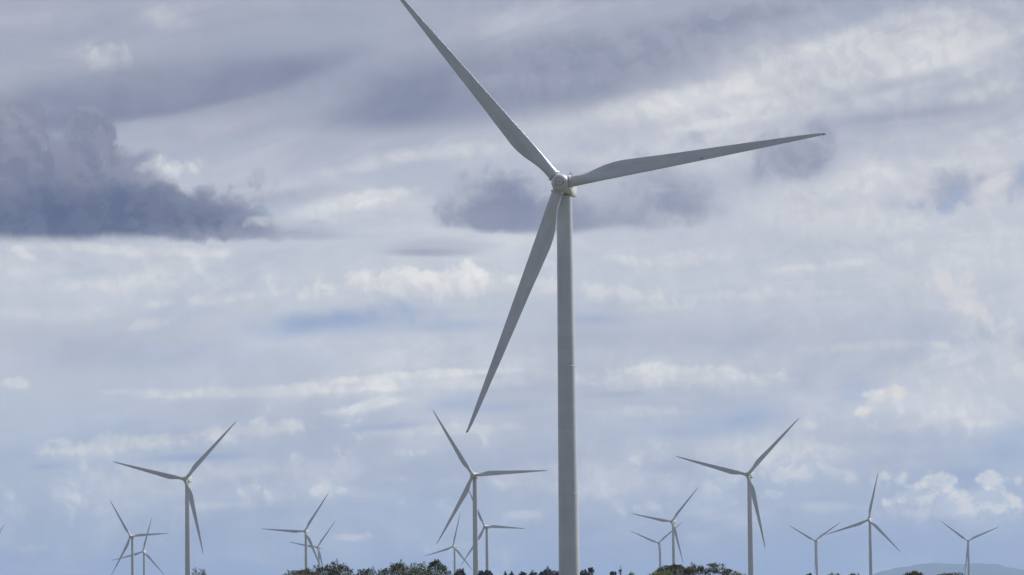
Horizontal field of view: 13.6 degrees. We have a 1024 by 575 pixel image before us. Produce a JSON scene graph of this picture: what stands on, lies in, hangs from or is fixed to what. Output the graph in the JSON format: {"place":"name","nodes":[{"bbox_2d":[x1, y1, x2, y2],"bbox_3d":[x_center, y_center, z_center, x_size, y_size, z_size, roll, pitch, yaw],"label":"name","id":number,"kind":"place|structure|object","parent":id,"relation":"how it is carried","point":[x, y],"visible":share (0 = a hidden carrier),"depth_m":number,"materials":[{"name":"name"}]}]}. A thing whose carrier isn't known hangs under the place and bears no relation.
{"place":"outdoors","nodes":[
{"label":"outdoors","id":0,"kind":"place"},
{"bbox_2d":[0,0,1023,574],"label":"sky","id":1,"kind":"structure","parent":0,"point":[296,224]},
{"bbox_2d":[873,563,1023,574],"bbox_3d":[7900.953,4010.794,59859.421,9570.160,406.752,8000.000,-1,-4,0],"label":"hills","id":2,"kind":"structure","parent":0,"point":[975,569],"depth_m":58582.81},
{"bbox_3d":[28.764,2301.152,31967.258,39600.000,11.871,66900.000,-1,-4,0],"label":"ground","id":3,"kind":"structure","parent":0,"visible":0},
{"bbox_2d":[111,518,162,574],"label":"wind turbine","id":4,"kind":"object","parent":3,"relation":"on","point":[143,551],"visible":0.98,"depth_m":7251.09,"materials":[{"name":"paint"}]},
{"bbox_2d":[110,501,168,574],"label":"wind turbine","id":5,"kind":"object","parent":3,"relation":"on","point":[131,537],"visible":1,"depth_m":5689.33,"materials":[{"name":"paint"}]},
{"bbox_2d":[113,422,235,574],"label":"wind turbine","id":6,"kind":"object","parent":3,"relation":"on","point":[189,498],"visible":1,"depth_m":3209.76,"materials":[{"name":"paint"}]},
{"bbox_2d":[191,567,205,574],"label":"broadleaf tree","id":7,"kind":"object","parent":3,"relation":"on","point":[196,572],"visible":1,"depth_m":418.14,"materials":[{"name":"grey plant"}]},
{"bbox_2d":[266,494,327,572],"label":"wind turbine","id":8,"kind":"object","parent":3,"relation":"on","point":[306,531],"visible":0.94,"depth_m":5535.04,"materials":[{"name":"paint"}]},
{"bbox_2d":[283,568,316,574],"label":"bush","id":9,"kind":"object","parent":3,"relation":"on","point":[296,572],"visible":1,"depth_m":597.12,"materials":[{"name":"green plant"}]},
{"bbox_2d":[291,522,334,574],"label":"wind turbine","id":10,"kind":"object","parent":3,"relation":"on","point":[318,547],"visible":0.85,"depth_m":7407.33,"materials":[{"name":"paint"}]},
{"bbox_2d":[311,559,348,574],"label":"broadleaf tree","id":11,"kind":"object","parent":3,"relation":"on","point":[322,569],"visible":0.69,"depth_m":656.74,"materials":[{"name":"green plant"}]},
{"bbox_2d":[325,562,353,574],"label":"broadleaf tree","id":12,"kind":"object","parent":3,"relation":"on","point":[340,567],"visible":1,"depth_m":647.53,"materials":[{"name":"green plant"}]},
{"bbox_2d":[354,566,377,574],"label":"broadleaf tree","id":13,"kind":"object","parent":3,"relation":"on","point":[366,572],"visible":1,"depth_m":652.59,"materials":[{"name":"green plant"}]},
{"bbox_2d":[378,559,409,574],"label":"broadleaf tree","id":14,"kind":"object","parent":3,"relation":"on","point":[393,568],"visible":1,"depth_m":667.64,"materials":[{"name":"green plant"}]},
{"bbox_2d":[390,561,428,574],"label":"broadleaf tree","id":15,"kind":"object","parent":3,"relation":"on","point":[413,567],"visible":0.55,"depth_m":687.67,"materials":[{"name":"green plant"}]},
{"bbox_2d":[409,565,443,574],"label":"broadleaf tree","id":16,"kind":"object","parent":3,"relation":"on","point":[415,572],"visible":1,"depth_m":637.84,"materials":[{"name":"green plant"}]},
{"bbox_2d":[427,559,447,574],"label":"broadleaf tree","id":17,"kind":"object","parent":3,"relation":"on","point":[434,564],"visible":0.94,"depth_m":657.97,"materials":[{"name":"green plant"}]},
{"bbox_2d":[426,515,470,573],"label":"wind turbine","id":18,"kind":"object","parent":3,"relation":"on","point":[455,549],"visible":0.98,"depth_m":7246.67,"materials":[{"name":"paint"}]},
{"bbox_2d":[454,568,465,574],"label":"broadleaf tree","id":19,"kind":"object","parent":3,"relation":"on","point":[461,572],"visible":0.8,"depth_m":2203.49,"materials":[{"name":"green plant"}]},
{"bbox_2d":[478,570,485,574],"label":"broadleaf tree","id":20,"kind":"object","parent":3,"relation":"on","point":[482,572],"visible":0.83,"depth_m":2542.79,"materials":[{"name":"green plant"}]},
{"bbox_2d":[485,570,492,574],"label":"broadleaf tree","id":21,"kind":"object","parent":3,"relation":"on","point":[489,572],"visible":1,"depth_m":2458.78,"materials":[{"name":"green plant"}]},
{"bbox_2d":[433,411,546,574],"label":"wind turbine","id":22,"kind":"object","parent":3,"relation":"on","point":[474,477],"visible":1,"depth_m":3237.34,"materials":[{"name":"paint"}]},
{"bbox_2d":[460,491,523,570],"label":"wind turbine","id":23,"kind":"object","parent":3,"relation":"on","point":[486,527],"visible":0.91,"depth_m":5392.81,"materials":[{"name":"paint"}]},
{"bbox_2d":[537,569,548,574],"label":"broadleaf tree","id":24,"kind":"object","parent":3,"relation":"on","point":[544,572],"visible":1,"depth_m":2542.97,"materials":[{"name":"green plant"}]},
{"bbox_2d":[546,566,558,574],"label":"broadleaf tree","id":25,"kind":"object","parent":3,"relation":"on","point":[549,571],"visible":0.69,"depth_m":2575.85,"materials":[{"name":"green plant"}]},
{"bbox_2d":[580,569,589,574],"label":"broadleaf tree","id":26,"kind":"object","parent":3,"relation":"on","point":[584,572],"visible":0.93,"depth_m":2543.35,"materials":[{"name":"green plant"}]},
{"bbox_2d":[588,567,594,574],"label":"broadleaf tree","id":27,"kind":"object","parent":3,"relation":"on","point":[591,570],"visible":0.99,"depth_m":2577.14,"materials":[{"name":"green plant"}]},
{"bbox_2d":[400,0,825,574],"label":"wind turbine","id":28,"kind":"object","parent":3,"relation":"on","point":[559,203],"visible":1,"depth_m":942.66,"materials":[{"name":"paint"}]},
{"bbox_2d":[631,523,680,567],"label":"wind turbine","id":29,"kind":"object","parent":3,"relation":"on","point":[659,543],"visible":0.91,"depth_m":7511.35,"materials":[{"name":"paint"}]},
{"bbox_2d":[649,571,672,574],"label":"bush","id":30,"kind":"object","parent":3,"relation":"on","point":[664,573],"visible":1,"depth_m":607.56,"materials":[{"name":"green plant"}]},
{"bbox_2d":[631,489,696,564],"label":"wind turbine","id":31,"kind":"object","parent":3,"relation":"on","point":[674,531],"visible":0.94,"depth_m":5567.79,"materials":[{"name":"paint"}]},
{"bbox_2d":[654,565,675,574],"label":"broadleaf tree","id":32,"kind":"object","parent":3,"relation":"on","point":[661,569],"visible":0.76,"depth_m":637.71,"materials":[{"name":"green plant"}]},
{"bbox_2d":[666,564,686,574],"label":"broadleaf tree","id":33,"kind":"object","parent":3,"relation":"on","point":[675,566],"visible":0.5,"depth_m":647.71,"materials":[{"name":"green plant"}]},
{"bbox_2d":[676,563,706,574],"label":"broadleaf tree","id":34,"kind":"object","parent":3,"relation":"on","point":[691,570],"visible":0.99,"depth_m":637.72,"materials":[{"name":"green plant"}]},
{"bbox_2d":[702,562,733,574],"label":"broadleaf tree","id":35,"kind":"object","parent":3,"relation":"on","point":[727,571],"visible":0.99,"depth_m":618.31,"materials":[{"name":"green plant"}]},
{"bbox_2d":[676,419,797,574],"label":"wind turbine","id":36,"kind":"object","parent":3,"relation":"on","point":[751,492],"visible":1,"depth_m":3251.80,"materials":[{"name":"paint"}]},
{"bbox_2d":[789,523,838,574],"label":"wind turbine","id":37,"kind":"object","parent":3,"relation":"on","point":[816,550],"visible":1,"depth_m":7428.12,"materials":[{"name":"paint"}]},
{"bbox_2d":[825,474,898,574],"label":"wind turbine","id":38,"kind":"object","parent":3,"relation":"on","point":[869,520],"visible":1,"depth_m":5215.13,"materials":[{"name":"paint"}]},
{"bbox_2d":[903,570,922,574],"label":"broadleaf tree","id":39,"kind":"object","parent":3,"relation":"on","point":[914,573],"visible":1,"depth_m":555.98,"materials":[{"name":"green plant"}]},
{"bbox_2d":[937,572,963,574],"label":"broadleaf tree","id":40,"kind":"object","parent":3,"relation":"on","point":[955,573],"visible":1,"depth_m":615.15,"materials":[{"name":"green plant"}]},
{"bbox_2d":[940,520,997,574],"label":"wind turbine","id":41,"kind":"object","parent":3,"relation":"on","point":[967,550],"visible":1,"depth_m":7375.21,"materials":[{"name":"paint"}]}
]}

